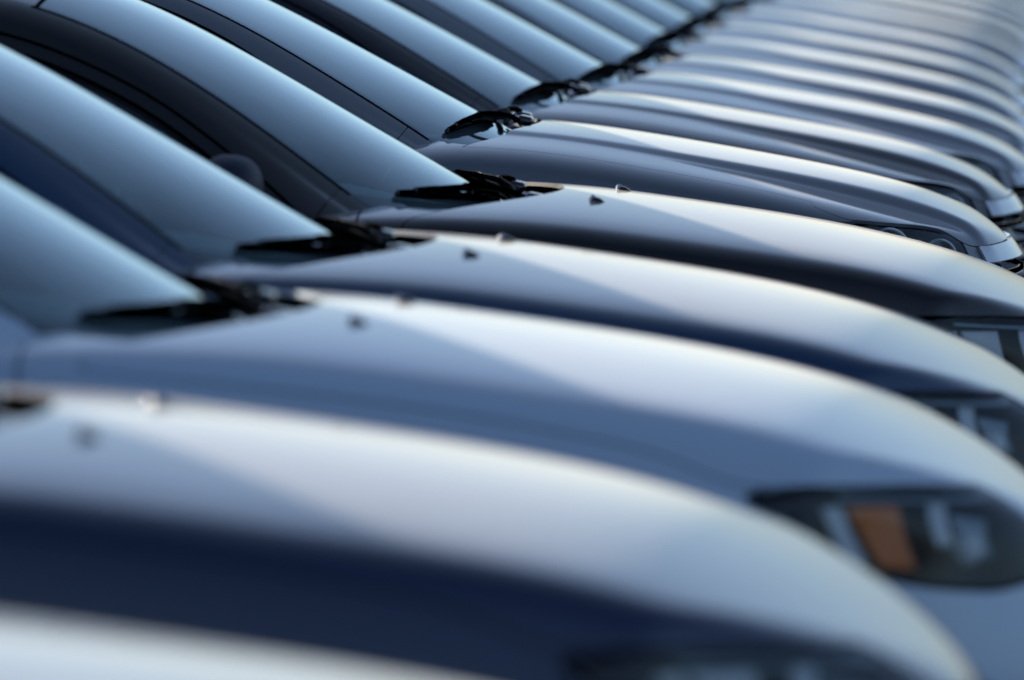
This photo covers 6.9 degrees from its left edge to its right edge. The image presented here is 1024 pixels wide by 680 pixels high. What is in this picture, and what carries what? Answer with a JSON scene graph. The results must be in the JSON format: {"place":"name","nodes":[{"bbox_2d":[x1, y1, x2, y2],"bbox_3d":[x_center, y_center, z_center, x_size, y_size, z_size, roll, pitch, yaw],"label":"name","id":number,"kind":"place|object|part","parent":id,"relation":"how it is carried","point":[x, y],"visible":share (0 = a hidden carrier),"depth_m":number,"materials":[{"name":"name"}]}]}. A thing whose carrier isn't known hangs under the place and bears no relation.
{"place":"outdoors","nodes":[
{"label":"outdoors","id":0,"kind":"place"},
{"bbox_2d":[0,615,419,679],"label":"parked car","id":1,"kind":"object","parent":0,"point":[30,649],"visible":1,"depth_m":7.51,"materials":[{"name":"white paint"}]},
{"bbox_2d":[0,386,979,679],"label":"parked car","id":2,"kind":"object","parent":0,"point":[398,552],"visible":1,"depth_m":9.45,"materials":[{"name":"silver metal"}]},
{"bbox_2d":[0,176,1023,679],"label":"parked car","id":3,"kind":"object","parent":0,"point":[918,508],"visible":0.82,"depth_m":11.94,"materials":[{"name":"silver metal"}]},
{"bbox_3d":[-1.175,0.341,11.887,0.996,0.694,0.287,0,3,4],"label":"door","id":4,"kind":"part","parent":3,"relation":"part of","materials":[{"name":"blue paint"}]},
{"bbox_3d":[-1.081,0.256,13.379,0.996,0.694,0.287,0,3,4],"label":"door","id":5,"kind":"part","parent":3,"relation":"part of","materials":[{"name":"blue paint"}]},
{"bbox_2d":[0,44,1023,470],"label":"parked car","id":6,"kind":"object","parent":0,"point":[190,210],"visible":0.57,"depth_m":14.21,"materials":[{"name":"silver metal"}]},
{"bbox_3d":[-1.023,0.222,13.978,0.996,0.694,0.287,0,3,4],"label":"door","id":7,"kind":"part","parent":6,"relation":"part of","materials":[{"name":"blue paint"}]},
{"bbox_3d":[-0.929,0.138,15.470,0.996,0.694,0.287,0,3,4],"label":"door","id":8,"kind":"part","parent":6,"relation":"part of","materials":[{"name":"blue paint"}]},
{"bbox_2d":[0,0,1023,372],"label":"parked car","id":9,"kind":"object","parent":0,"point":[264,128],"visible":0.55,"depth_m":16.34,"materials":[{"name":"silver metal"}]},
{"bbox_3d":[-0.789,0.094,16.244,0.996,0.694,0.287,0,3,4],"label":"door","id":10,"kind":"part","parent":9,"relation":"part of","materials":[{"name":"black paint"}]},
{"bbox_3d":[-0.695,0.010,17.737,0.996,0.694,0.287,0,3,4],"label":"door","id":11,"kind":"part","parent":9,"relation":"part of","materials":[{"name":"blue paint"}]},
{"bbox_2d":[0,0,1023,276],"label":"parked car","id":12,"kind":"object","parent":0,"point":[424,118],"visible":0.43,"depth_m":18.99,"materials":[{"name":"silver metal"}]},
{"bbox_3d":[-0.717,-0.070,18.808,0.996,0.733,0.291,0,3,4],"label":"door","id":13,"kind":"part","parent":12,"relation":"part of","materials":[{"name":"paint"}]},
{"bbox_3d":[-0.623,-0.155,20.303,0.996,0.733,0.291,0,3,4],"label":"door","id":14,"kind":"part","parent":12,"relation":"part of","materials":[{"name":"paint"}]},
{"bbox_2d":[64,0,1023,275],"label":"parked car","id":15,"kind":"object","parent":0,"point":[436,56],"visible":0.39,"depth_m":21.50,"materials":[{"name":"silver metal"}]},
{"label":"door","id":16,"kind":"part","parent":15,"relation":"part of","materials":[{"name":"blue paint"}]},
{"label":"door","id":17,"kind":"part","parent":15,"relation":"part of","materials":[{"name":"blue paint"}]},
{"bbox_2d":[83,0,1023,249],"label":"parked car","id":18,"kind":"object","parent":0,"point":[512,41],"visible":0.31,"depth_m":23.50,"materials":[{"name":"silver metal"}]},
{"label":"door","id":19,"kind":"part","parent":18,"relation":"part of","materials":[{"name":"blue paint"}]},
{"bbox_2d":[484,0,1023,155],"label":"parked car","id":20,"kind":"object","parent":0,"point":[575,31],"visible":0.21,"depth_m":25.53,"materials":[{"name":"silver metal"}]},
{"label":"door","id":21,"kind":"part","parent":20,"relation":"part of","materials":[{"name":"blue paint"}]},
{"bbox_2d":[551,0,1023,128],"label":"parked car","id":22,"kind":"object","parent":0,"point":[619,22],"visible":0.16,"depth_m":28.11,"materials":[{"name":"silver metal"}]},
{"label":"door","id":23,"kind":"part","parent":22,"relation":"part of","materials":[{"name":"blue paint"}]},
{"bbox_2d":[608,0,1023,111],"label":"parked car","id":24,"kind":"object","parent":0,"point":[658,14],"visible":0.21,"depth_m":30.60,"materials":[{"name":"silver metal"}]},
{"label":"door","id":25,"kind":"part","parent":24,"relation":"part of","materials":[{"name":"blue paint"}]},
{"bbox_2d":[659,0,1023,93],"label":"parked car","id":26,"kind":"object","parent":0,"point":[983,61],"visible":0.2,"depth_m":33.47,"materials":[{"name":"silver metal"}]},
{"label":"door","id":27,"kind":"part","parent":26,"relation":"part of","materials":[{"name":"blue paint"}]},
{"bbox_2d":[710,0,1023,91],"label":"parked car","id":28,"kind":"object","parent":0,"point":[1011,56],"visible":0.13,"depth_m":36.19,"materials":[{"name":"silver metal"}]},
{"bbox_2d":[723,0,1023,54],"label":"parked car","id":29,"kind":"object","parent":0,"point":[1009,37],"visible":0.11,"depth_m":38.69,"materials":[{"name":"silver metal"}]},
{"bbox_2d":[886,0,1023,37],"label":"parked car","id":30,"kind":"object","parent":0,"point":[987,16],"visible":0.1,"depth_m":41.28,"materials":[{"name":"silver metal"}]},
{"bbox_2d":[941,0,1023,27],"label":"parked car","id":31,"kind":"object","parent":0,"point":[1011,14],"visible":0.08,"depth_m":43.86,"materials":[{"name":"silver metal"}]},
{"bbox_2d":[990,0,1023,12],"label":"parked car","id":32,"kind":"object","parent":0,"point":[1014,5],"visible":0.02,"depth_m":46.47,"materials":[{"name":"silver metal"}]}
]}

